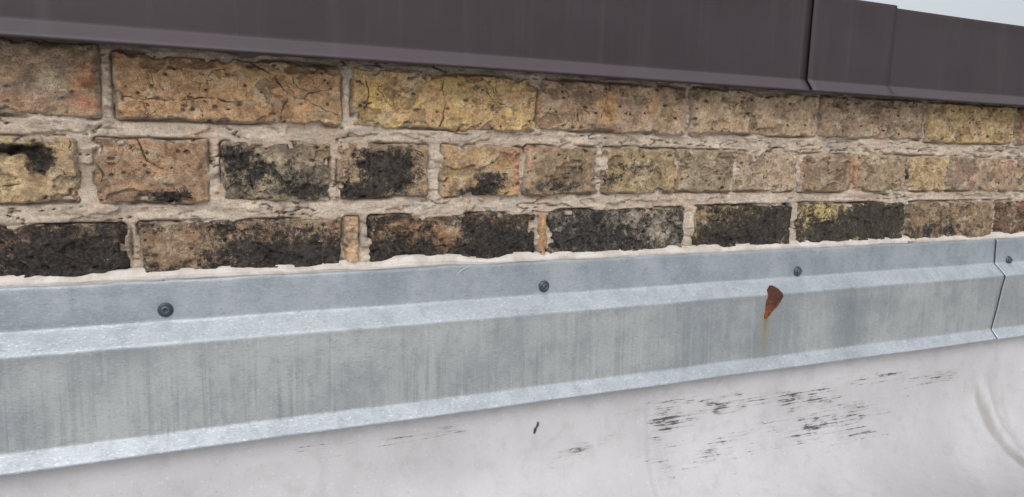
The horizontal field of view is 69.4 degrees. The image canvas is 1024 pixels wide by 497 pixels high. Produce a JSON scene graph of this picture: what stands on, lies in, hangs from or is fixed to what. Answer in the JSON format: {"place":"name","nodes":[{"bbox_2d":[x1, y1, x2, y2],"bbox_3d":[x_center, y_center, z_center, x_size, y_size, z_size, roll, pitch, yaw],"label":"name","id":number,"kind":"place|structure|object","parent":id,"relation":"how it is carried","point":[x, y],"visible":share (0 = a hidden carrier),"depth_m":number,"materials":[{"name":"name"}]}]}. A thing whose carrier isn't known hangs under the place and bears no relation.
{"place":"outdoors","nodes":[
{"label":"outdoors","id":0,"kind":"place"},
{"bbox_2d":[863,0,1023,25],"label":"sky","id":1,"kind":"structure","parent":0,"point":[999,11],"materials":[{"name":"white"}]},
{"label":"ground","id":2,"kind":"structure","parent":0,"visible":0},
{"bbox_2d":[0,336,1023,496],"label":"roof membrane","id":3,"kind":"object","parent":2,"relation":"on","point":[947,421],"visible":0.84,"depth_m":0.95,"materials":[{"name":"white plastic"}]},
{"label":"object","id":4,"kind":"object","parent":2,"relation":"on","visible":0},
{"bbox_2d":[0,237,1023,475],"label":"metal flashing","id":5,"kind":"object","parent":4,"relation":"attached to","point":[96,373],"visible":1,"depth_m":0.79,"materials":[{"name":"metal"}]},
{"bbox_2d":[157,303,173,316],"bbox_3d":[-0.324,0.057,0.690,0.014,0.014,0.006,-2,5,-25],"label":"screw","id":6,"kind":"object","parent":5,"relation":"on","point":[165,309],"visible":1,"depth_m":0.69,"materials":[{"name":"metal"}]},
{"bbox_2d":[0,231,1023,287],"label":"sealant bead","id":7,"kind":"object","parent":5,"relation":"on","point":[393,262],"visible":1,"depth_m":0.79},
{"bbox_2d":[539,280,548,291],"bbox_3d":[0.038,0.044,0.854,0.014,0.014,0.006,42,-11,-27],"label":"screw","id":8,"kind":"object","parent":5,"relation":"on","point":[544,286],"visible":1,"depth_m":0.85,"materials":[{"name":"metal"}]},
{"bbox_2d":[764,285,782,318],"bbox_3d":[0.348,0.071,0.986,0.032,0.042,0.018,-2,10,-24],"label":"rusted iron clip","id":9,"kind":"object","parent":5,"relation":"on","point":[775,297],"visible":1,"depth_m":0.98,"materials":[{"name":"brown metal"}]},
{"bbox_2d":[794,266,801,275],"bbox_3d":[0.394,0.032,1.016,0.014,0.014,0.006,-14,15,-27],"label":"screw","id":10,"kind":"object","parent":5,"relation":"on","point":[797,270],"visible":1,"depth_m":1.01,"materials":[{"name":"metal"}]},
{"bbox_2d":[1006,256,1012,262],"bbox_3d":[0.808,0.019,1.201,0.014,0.014,0.006,31,-7,-26],"label":"screw","id":11,"kind":"object","parent":5,"relation":"on","point":[1009,259],"visible":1,"depth_m":1.20,"materials":[{"name":"metal"}]},
{"bbox_2d":[0,0,1023,105],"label":"metal coping","id":12,"kind":"object","parent":4,"relation":"on","point":[859,47],"visible":1,"depth_m":0.81,"materials":[{"name":"brown metal"}]},
{"bbox_2d":[0,37,1023,267],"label":"mortar","id":13,"kind":"object","parent":4,"relation":"attached to","point":[84,132],"visible":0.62,"depth_m":0.77,"materials":[{"name":"beige concrete"}]},
{"bbox_2d":[0,135,80,203],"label":"brick","id":14,"kind":"object","parent":13,"relation":"on","point":[37,169],"visible":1,"depth_m":0.64,"materials":[{"name":"beige brick"}]},
{"bbox_2d":[0,37,101,118],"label":"brick","id":15,"kind":"object","parent":13,"relation":"on","point":[44,77],"visible":1,"depth_m":0.63,"materials":[{"name":"brown brick"}]},
{"bbox_2d":[0,222,129,277],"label":"brick","id":16,"kind":"object","parent":13,"relation":"on","point":[72,249],"visible":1,"depth_m":0.65,"materials":[{"name":"black brick"}]},
{"bbox_2d":[93,136,209,203],"bbox_3d":[-0.330,-0.071,0.679,0.099,0.063,0.020,-2,10,-24],"label":"brick","id":17,"kind":"object","parent":13,"relation":"on","point":[157,170],"visible":1,"depth_m":0.67,"materials":[{"name":"brown brick"}]},
{"bbox_2d":[111,50,341,126],"bbox_3d":[-0.264,-0.149,0.699,0.205,0.065,0.023,-2,10,-24],"label":"brick","id":18,"kind":"object","parent":13,"relation":"on","point":[215,91],"visible":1,"depth_m":0.69,"materials":[{"name":"brown brick"}]},
{"bbox_2d":[137,217,341,280],"bbox_3d":[-0.261,0.001,0.723,0.190,0.064,0.018,-2,10,-24],"label":"brick","id":19,"kind":"object","parent":13,"relation":"on","point":[169,245],"visible":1,"depth_m":0.71,"materials":[{"name":"brown brick"}]},
{"bbox_2d":[219,140,330,200],"bbox_3d":[-0.231,-0.074,0.726,0.107,0.062,0.019,-2,10,-24],"label":"brick","id":20,"kind":"object","parent":13,"relation":"on","point":[279,172],"visible":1,"depth_m":0.72,"materials":[{"name":"brick"}]},
{"bbox_2d":[341,216,358,263],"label":"brick","id":21,"kind":"object","parent":13,"relation":"on","point":[350,242],"visible":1,"depth_m":0.76,"materials":[{"name":"brown brick"}]},
{"bbox_2d":[335,143,427,198],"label":"brick","id":22,"kind":"object","parent":13,"relation":"on","point":[377,170],"visible":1,"depth_m":0.76,"materials":[{"name":"black brick"}]},
{"bbox_2d":[349,67,535,130],"bbox_3d":[-0.070,-0.156,0.787,0.209,0.064,0.023,-2,10,-24],"label":"brick","id":23,"kind":"object","parent":13,"relation":"on","point":[387,99],"visible":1,"depth_m":0.78,"materials":[{"name":"beige brick"}]},
{"bbox_2d":[366,212,534,261],"bbox_3d":[-0.064,-0.009,0.814,0.197,0.063,0.020,-2,10,-24],"label":"brick","id":24,"kind":"object","parent":13,"relation":"on","point":[487,235],"visible":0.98,"depth_m":0.80,"materials":[{"name":"black brick"}]},
{"bbox_2d":[438,144,519,196],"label":"brick","id":25,"kind":"object","parent":13,"relation":"in","point":[487,169],"visible":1,"depth_m":0.81,"materials":[{"name":"beige brick"}]},
{"bbox_2d":[535,214,546,254],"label":"brick","id":26,"kind":"object","parent":13,"relation":"on","point":[540,246],"visible":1,"depth_m":0.85,"materials":[{"name":"brown brick"}]},
{"bbox_2d":[520,144,596,195],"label":"brick","id":27,"kind":"object","parent":13,"relation":"on","point":[548,170],"visible":1,"depth_m":0.84,"materials":[{"name":"brown brick"}]},
{"bbox_2d":[533,79,686,135],"bbox_3d":[0.117,-0.165,0.868,0.208,0.062,0.019,-2,10,-24],"label":"brick","id":28,"kind":"object","parent":13,"relation":"on","point":[583,106],"visible":1,"depth_m":0.86,"materials":[{"name":"brown brick"}]},
{"bbox_2d":[545,206,684,253],"bbox_3d":[0.127,-0.019,0.899,0.196,0.064,0.019,-2,10,-24],"label":"brick","id":29,"kind":"object","parent":13,"relation":"on","point":[597,230],"visible":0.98,"depth_m":0.89,"materials":[{"name":"black brick"}]},
{"bbox_2d":[599,146,676,193],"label":"brick","id":30,"kind":"object","parent":13,"relation":"in","point":[634,170],"visible":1,"depth_m":0.89,"materials":[{"name":"beige brick"}]},
{"bbox_2d":[674,148,735,192],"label":"brick","id":31,"kind":"object","parent":13,"relation":"on","point":[704,170],"visible":0.98,"depth_m":0.93,"materials":[{"name":"beige brick"}]},
{"bbox_2d":[691,203,791,246],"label":"brick","id":32,"kind":"object","parent":13,"relation":"on","point":[725,225],"visible":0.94,"depth_m":0.97,"materials":[{"name":"black brick"}]},
{"bbox_2d":[686,87,818,136],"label":"brick","id":33,"kind":"object","parent":13,"relation":"on","point":[731,111],"visible":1,"depth_m":0.94,"materials":[{"name":"brown brick"}]},
{"bbox_2d":[732,150,797,192],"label":"brick","id":34,"kind":"object","parent":13,"relation":"on","point":[765,171],"visible":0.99,"depth_m":0.97,"materials":[{"name":"beige brick"}]},
{"bbox_2d":[795,153,853,191],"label":"brick","id":35,"kind":"object","parent":13,"relation":"on","point":[828,172],"visible":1,"depth_m":1.01,"materials":[{"name":"brown brick"}]},
{"bbox_2d":[793,201,904,242],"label":"brick","id":36,"kind":"object","parent":13,"relation":"on","point":[818,221],"visible":0.93,"depth_m":1.05,"materials":[{"name":"black brick"}]},
{"bbox_2d":[816,95,926,139],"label":"brick","id":37,"kind":"object","parent":13,"relation":"on","point":[892,119],"visible":1,"depth_m":1.03,"materials":[{"name":"brown brick"}]},
{"bbox_2d":[850,154,905,191],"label":"brick","id":38,"kind":"object","parent":13,"relation":"on","point":[874,173],"visible":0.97,"depth_m":1.06,"materials":[{"name":"beige brick"}]},
{"bbox_2d":[902,155,948,191],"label":"brick","id":39,"kind":"object","parent":13,"relation":"on","point":[925,172],"visible":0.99,"depth_m":1.10,"materials":[{"name":"beige brick"}]},
{"bbox_2d":[903,199,994,242],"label":"brick","id":40,"kind":"object","parent":13,"relation":"on","point":[946,218],"visible":0.98,"depth_m":1.13,"materials":[{"name":"brown brick"}]},
{"bbox_2d":[943,156,975,190],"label":"brick","id":41,"kind":"object","parent":13,"relation":"on","point":[961,176],"visible":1,"depth_m":1.13,"materials":[{"name":"brown brick"}]},
{"bbox_2d":[922,102,1016,143],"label":"brick","id":42,"kind":"object","parent":13,"relation":"on","point":[954,123],"visible":1,"depth_m":1.12,"materials":[{"name":"beige brick"}]},
{"bbox_2d":[972,157,1014,191],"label":"brick","id":43,"kind":"object","parent":13,"relation":"in","point":[993,174],"visible":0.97,"depth_m":1.16,"materials":[{"name":"brown brick"}]},
{"bbox_2d":[991,199,1023,233],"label":"brick","id":44,"kind":"object","parent":13,"relation":"on","point":[1008,216],"visible":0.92,"depth_m":1.20,"materials":[{"name":"brown brick"}]},
{"bbox_2d":[1011,159,1023,190],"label":"brick","id":45,"kind":"object","parent":13,"relation":"in","point":[1018,180],"visible":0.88,"depth_m":1.19,"materials":[{"name":"brown brick"}]},
{"bbox_2d":[1012,108,1023,145],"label":"brick","id":46,"kind":"object","parent":13,"relation":"on","point":[1018,132],"visible":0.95,"depth_m":1.17,"materials":[{"name":"brown brick"}]}
]}

